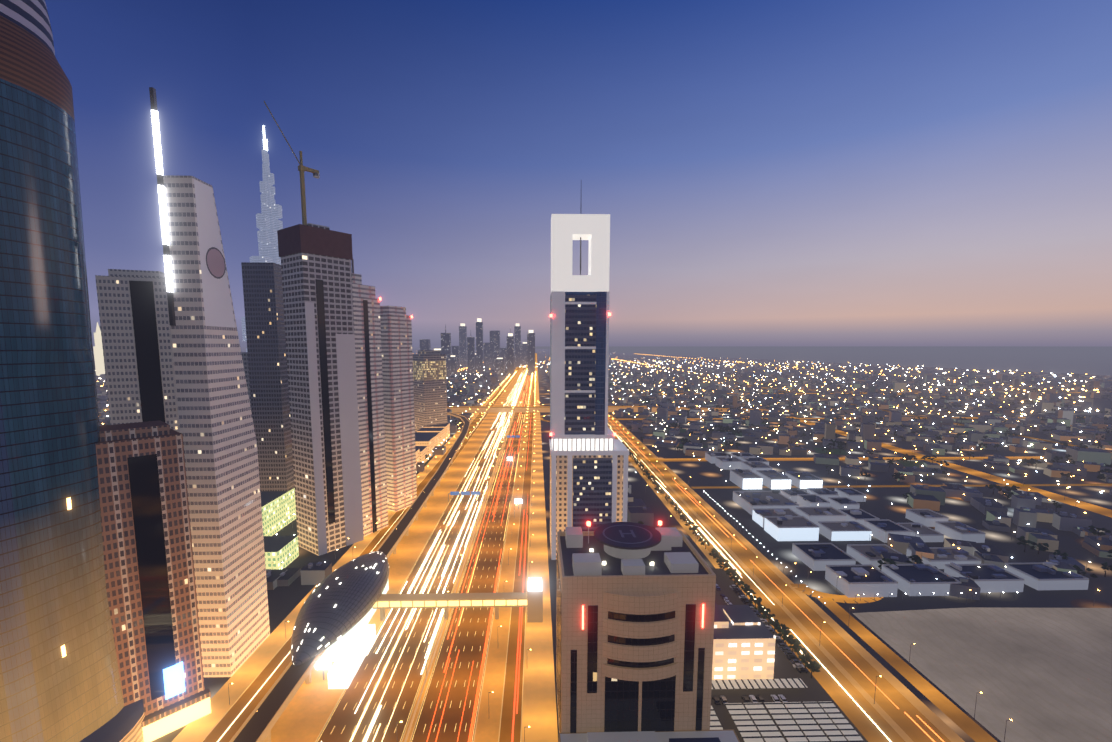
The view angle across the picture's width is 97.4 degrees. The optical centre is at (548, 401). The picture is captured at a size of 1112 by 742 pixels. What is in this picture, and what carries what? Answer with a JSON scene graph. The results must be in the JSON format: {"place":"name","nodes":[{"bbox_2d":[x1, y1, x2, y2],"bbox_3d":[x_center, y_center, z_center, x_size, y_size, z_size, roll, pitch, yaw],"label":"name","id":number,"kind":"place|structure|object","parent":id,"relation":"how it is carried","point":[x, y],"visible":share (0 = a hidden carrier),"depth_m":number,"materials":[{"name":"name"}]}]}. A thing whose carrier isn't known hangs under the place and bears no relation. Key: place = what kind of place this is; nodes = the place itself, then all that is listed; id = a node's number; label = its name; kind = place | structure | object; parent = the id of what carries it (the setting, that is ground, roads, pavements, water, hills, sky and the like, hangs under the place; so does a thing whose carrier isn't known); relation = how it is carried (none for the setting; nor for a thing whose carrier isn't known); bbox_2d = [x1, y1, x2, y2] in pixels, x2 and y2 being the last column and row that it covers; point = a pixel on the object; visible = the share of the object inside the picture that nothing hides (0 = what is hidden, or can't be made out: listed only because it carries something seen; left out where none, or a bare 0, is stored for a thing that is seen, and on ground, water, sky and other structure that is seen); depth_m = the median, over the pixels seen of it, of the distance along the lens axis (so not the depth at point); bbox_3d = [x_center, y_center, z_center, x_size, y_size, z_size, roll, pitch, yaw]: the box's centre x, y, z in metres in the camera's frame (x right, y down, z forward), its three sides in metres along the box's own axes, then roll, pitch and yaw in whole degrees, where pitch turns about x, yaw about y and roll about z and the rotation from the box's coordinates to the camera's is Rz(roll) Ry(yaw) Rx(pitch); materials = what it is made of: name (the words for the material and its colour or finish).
{"place":"outdoors","nodes":[
{"label":"outdoors","id":0,"kind":"place"},
{"bbox_2d":[172,353,557,741],"bbox_3d":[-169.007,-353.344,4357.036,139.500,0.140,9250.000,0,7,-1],"label":"highway","id":1,"kind":"structure","parent":0,"point":[316,710],"depth_m":236.31,"materials":[{"name":"asphalt"}]},
{"bbox_2d":[290,551,388,688],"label":"metro station","id":2,"kind":"object","parent":1,"relation":"on","point":[336,613],"visible":1,"depth_m":226.51,"materials":[{"name":"grey metal"}]},
{"bbox_2d":[217,401,491,741],"bbox_3d":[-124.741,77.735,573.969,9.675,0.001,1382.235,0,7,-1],"label":"light trails","id":3,"kind":"object","parent":1,"relation":"on","point":[286,656],"visible":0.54,"depth_m":204.50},
{"bbox_2d":[315,435,521,679],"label":"road signs","id":4,"kind":"object","parent":1,"relation":"on","point":[323,664],"visible":0.9,"depth_m":427.30,"materials":[{"name":"silver metal"}]},
{"bbox_2d":[321,369,525,741],"bbox_3d":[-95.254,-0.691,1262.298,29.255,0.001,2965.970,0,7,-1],"label":"light trails","id":5,"kind":"object","parent":1,"relation":"on","point":[456,542],"visible":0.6,"depth_m":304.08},
{"bbox_2d":[404,375,526,741],"bbox_3d":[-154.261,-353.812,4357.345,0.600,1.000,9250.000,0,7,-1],"label":"median barrier","id":6,"kind":"object","parent":1,"relation":"on","point":[411,722],"depth_m":234.31,"materials":[{"name":"grey"}]},
{"bbox_2d":[427,376,530,741],"bbox_3d":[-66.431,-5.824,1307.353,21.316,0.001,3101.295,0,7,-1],"label":"light trails","id":7,"kind":"object","parent":1,"relation":"on","point":[473,715],"visible":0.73,"depth_m":245.40,"materials":[{"name":"red"}]},
{"bbox_2d":[458,375,530,625],"bbox_3d":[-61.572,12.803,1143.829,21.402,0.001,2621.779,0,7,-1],"label":"light trails","id":8,"kind":"object","parent":1,"relation":"on","point":[493,487],"visible":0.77,"depth_m":537.93,"materials":[{"name":"red"}]},
{"bbox_2d":[511,420,530,741],"bbox_3d":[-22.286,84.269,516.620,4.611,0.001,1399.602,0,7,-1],"label":"light trails","id":9,"kind":"object","parent":1,"relation":"on","point":[520,615],"visible":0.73,"depth_m":239.52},
{"bbox_2d":[45,0,1111,346],"label":"sky","id":10,"kind":"structure","parent":0,"point":[764,172],"materials":[{"name":"blue"}]},
{"bbox_2d":[93,347,1111,741],"bbox_3d":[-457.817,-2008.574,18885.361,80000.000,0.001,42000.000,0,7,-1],"label":"ground","id":11,"kind":"structure","parent":0,"point":[285,601],"depth_m":469.43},
{"bbox_2d":[0,0,144,741],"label":"blue glass tower","id":12,"kind":"structure","parent":11,"relation":"on","point":[60,681],"depth_m":145.99,"materials":[{"name":"blue glass"}]},
{"bbox_2d":[93,322,104,375],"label":"distant tower","id":13,"kind":"structure","parent":11,"relation":"on","point":[99,358],"depth_m":2285.93,"materials":[{"name":"stone"}]},
{"bbox_2d":[95,269,179,432],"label":"high-rise building","id":14,"kind":"structure","parent":11,"relation":"on","point":[136,342],"depth_m":260.21,"materials":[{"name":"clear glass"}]},
{"bbox_2d":[96,420,210,741],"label":"brown tower","id":15,"kind":"structure","parent":11,"relation":"on","point":[148,551],"depth_m":175.20,"materials":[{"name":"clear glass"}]},
{"bbox_2d":[149,87,269,676],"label":"spire tower","id":16,"kind":"structure","parent":11,"relation":"on","point":[216,426],"depth_m":203.67,"materials":[{"name":"white concrete"}]},
{"bbox_2d":[241,352,251,412],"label":"grey tower","id":17,"kind":"structure","parent":11,"relation":"on","point":[245,360],"depth_m":396.44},
{"bbox_2d":[241,125,282,351],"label":"skyscraper","id":18,"kind":"structure","parent":11,"relation":"on","point":[269,224],"depth_m":1180.91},
{"bbox_2d":[241,262,294,490],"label":"dark tower","id":19,"kind":"structure","parent":11,"relation":"on","point":[265,334],"depth_m":382.63,"materials":[{"name":"glass"}]},
{"bbox_2d":[103,408,469,741],"bbox_3d":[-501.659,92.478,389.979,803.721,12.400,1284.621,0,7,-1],"label":"metro viaduct","id":20,"kind":"object","parent":11,"relation":"on","point":[258,724],"visible":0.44,"depth_m":196.47,"materials":[{"name":"concrete"}]},
{"bbox_2d":[264,101,363,555],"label":"construction tower","id":21,"kind":"structure","parent":11,"relation":"on","point":[316,259],"depth_m":330.56,"materials":[{"name":"concrete"}]},
{"bbox_2d":[94,318,534,376],"bbox_3d":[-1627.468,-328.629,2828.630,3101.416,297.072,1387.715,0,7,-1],"label":"distant skyline","id":22,"kind":"structure","parent":11,"relation":"on","point":[497,358],"depth_m":2523.40},
{"bbox_2d":[260,423,449,569],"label":"low-rise buildings","id":23,"kind":"structure","parent":11,"relation":"on","point":[278,508],"depth_m":376.05,"materials":[{"name":"beige concrete"}]},
{"bbox_2d":[352,259,387,535],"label":"striped tower","id":24,"kind":"structure","parent":11,"relation":"on","point":[367,329],"depth_m":364.80,"materials":[{"name":"grey concrete"}]},
{"bbox_2d":[380,306,416,511],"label":"striped tower","id":25,"kind":"structure","parent":11,"relation":"on","point":[397,363],"depth_m":418.27,"materials":[{"name":"beige concrete"}]},
{"bbox_2d":[413,350,446,431],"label":"office building","id":26,"kind":"structure","parent":11,"relation":"on","point":[430,387],"depth_m":742.42,"materials":[{"name":"beige concrete"}]},
{"bbox_2d":[373,578,542,622],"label":"footbridge","id":27,"kind":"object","parent":11,"relation":"on","point":[531,599],"visible":0.92,"depth_m":252.55,"materials":[{"name":"grey"}]},
{"bbox_2d":[549,214,628,559],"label":"skyscraper","id":28,"kind":"structure","parent":11,"relation":"on","point":[589,453],"depth_m":315.04,"materials":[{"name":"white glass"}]},
{"bbox_2d":[93,351,1102,727],"bbox_3d":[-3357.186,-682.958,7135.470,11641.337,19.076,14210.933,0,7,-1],"label":"lamp heads","id":29,"kind":"object","parent":11,"relation":"on","point":[787,411],"visible":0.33,"depth_m":1446.56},
{"bbox_2d":[96,365,1111,599],"bbox_3d":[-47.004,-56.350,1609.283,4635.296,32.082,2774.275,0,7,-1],"label":"city buildings","id":30,"kind":"structure","parent":11,"relation":"on","point":[1024,504],"depth_m":829.95,"materials":[{"name":"grey concrete"}]},
{"bbox_2d":[96,368,1111,577],"bbox_3d":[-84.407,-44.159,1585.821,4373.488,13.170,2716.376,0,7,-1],"label":"city lights","id":31,"kind":"object","parent":11,"relation":"on","point":[917,559],"visible":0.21,"depth_m":818.34,"materials":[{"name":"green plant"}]},
{"bbox_2d":[110,371,1111,469],"bbox_3d":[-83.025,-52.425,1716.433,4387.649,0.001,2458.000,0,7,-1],"label":"park lawns","id":32,"kind":"structure","parent":11,"relation":"on","point":[904,463],"depth_m":672.45,"materials":[{"name":"green plant"}]},
{"bbox_2d":[447,404,779,421],"bbox_3d":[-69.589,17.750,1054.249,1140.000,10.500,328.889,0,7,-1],"label":"distant road","id":33,"kind":"structure","parent":11,"relation":"on","point":[490,409],"depth_m":1044.67,"materials":[{"name":"orange asphalt"}]},
{"bbox_2d":[556,521,739,741],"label":"high-rise building","id":34,"kind":"structure","parent":11,"relation":"on","point":[635,614],"depth_m":158.30,"materials":[{"name":"stone"}]},
{"bbox_2d":[228,354,1100,741],"bbox_3d":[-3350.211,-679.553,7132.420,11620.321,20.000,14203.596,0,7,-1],"label":"lamp columns","id":35,"kind":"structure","parent":11,"relation":"on","point":[740,530],"depth_m":382.23,"materials":[{"name":"silver metal"}]},
{"bbox_2d":[712,603,775,679],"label":"low-rise building","id":36,"kind":"structure","parent":11,"relation":"on","point":[744,639],"depth_m":208.26,"materials":[{"name":"beige concrete"}]},
{"bbox_2d":[712,584,808,704],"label":"parked cars","id":37,"kind":"object","parent":11,"relation":"on","point":[794,661],"visible":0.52,"depth_m":223.48,"materials":[{"name":"grey paint"}]},
{"bbox_2d":[710,568,867,741],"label":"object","id":38,"kind":"object","parent":11,"relation":"on","point":[813,712],"visible":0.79,"depth_m":187.94,"materials":[{"name":"fabric"}]},
{"bbox_2d":[711,678,807,689],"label":"parking canopy row","id":39,"kind":"object","parent":38,"relation":"on","point":[798,683],"visible":0.83,"depth_m":202.95,"materials":[{"name":"fabric"}]},
{"bbox_2d":[705,453,1088,597],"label":"warehouses","id":40,"kind":"structure","parent":11,"relation":"on","point":[908,573],"depth_m":355.44,"materials":[{"name":"grey concrete"}]},
{"bbox_2d":[705,451,1088,583],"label":"roofs","id":41,"kind":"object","parent":40,"relation":"on","point":[960,555],"visible":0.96,"depth_m":356.84,"materials":[{"name":"grey metal"}]},
{"bbox_2d":[853,607,1111,741],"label":"sand lot","id":42,"kind":"structure","parent":11,"relation":"on","point":[1039,674],"depth_m":220.65,"materials":[{"name":"beige sand"}]},
{"bbox_2d":[99,354,1111,741],"bbox_3d":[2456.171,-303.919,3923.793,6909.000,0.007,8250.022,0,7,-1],"label":"roads","id":43,"kind":"structure","parent":0,"point":[855,668],"depth_m":255.27,"materials":[{"name":"asphalt"}]},
{"bbox_2d":[621,441,820,677],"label":"street trees","id":44,"kind":"object","parent":43,"relation":"on","point":[812,666],"visible":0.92,"depth_m":266.36,"materials":[{"name":"green plant"}]},
{"bbox_2d":[608,424,891,741],"bbox_3d":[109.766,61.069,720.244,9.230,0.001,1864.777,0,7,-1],"label":"light trails","id":45,"kind":"object","parent":43,"relation":"on","point":[764,594],"visible":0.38,"depth_m":304.74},
{"bbox_2d":[608,417,943,741],"bbox_3d":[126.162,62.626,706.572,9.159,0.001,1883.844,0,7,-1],"label":"light trails","id":46,"kind":"object","parent":43,"relation":"on","point":[790,600],"visible":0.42,"depth_m":278.09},
{"bbox_2d":[500,346,1111,375],"bbox_3d":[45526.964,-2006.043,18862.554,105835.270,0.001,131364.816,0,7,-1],"label":"sea","id":47,"kind":"structure","parent":0,"point":[1092,360],"depth_m":6979.61,"materials":[{"name":"grey"}]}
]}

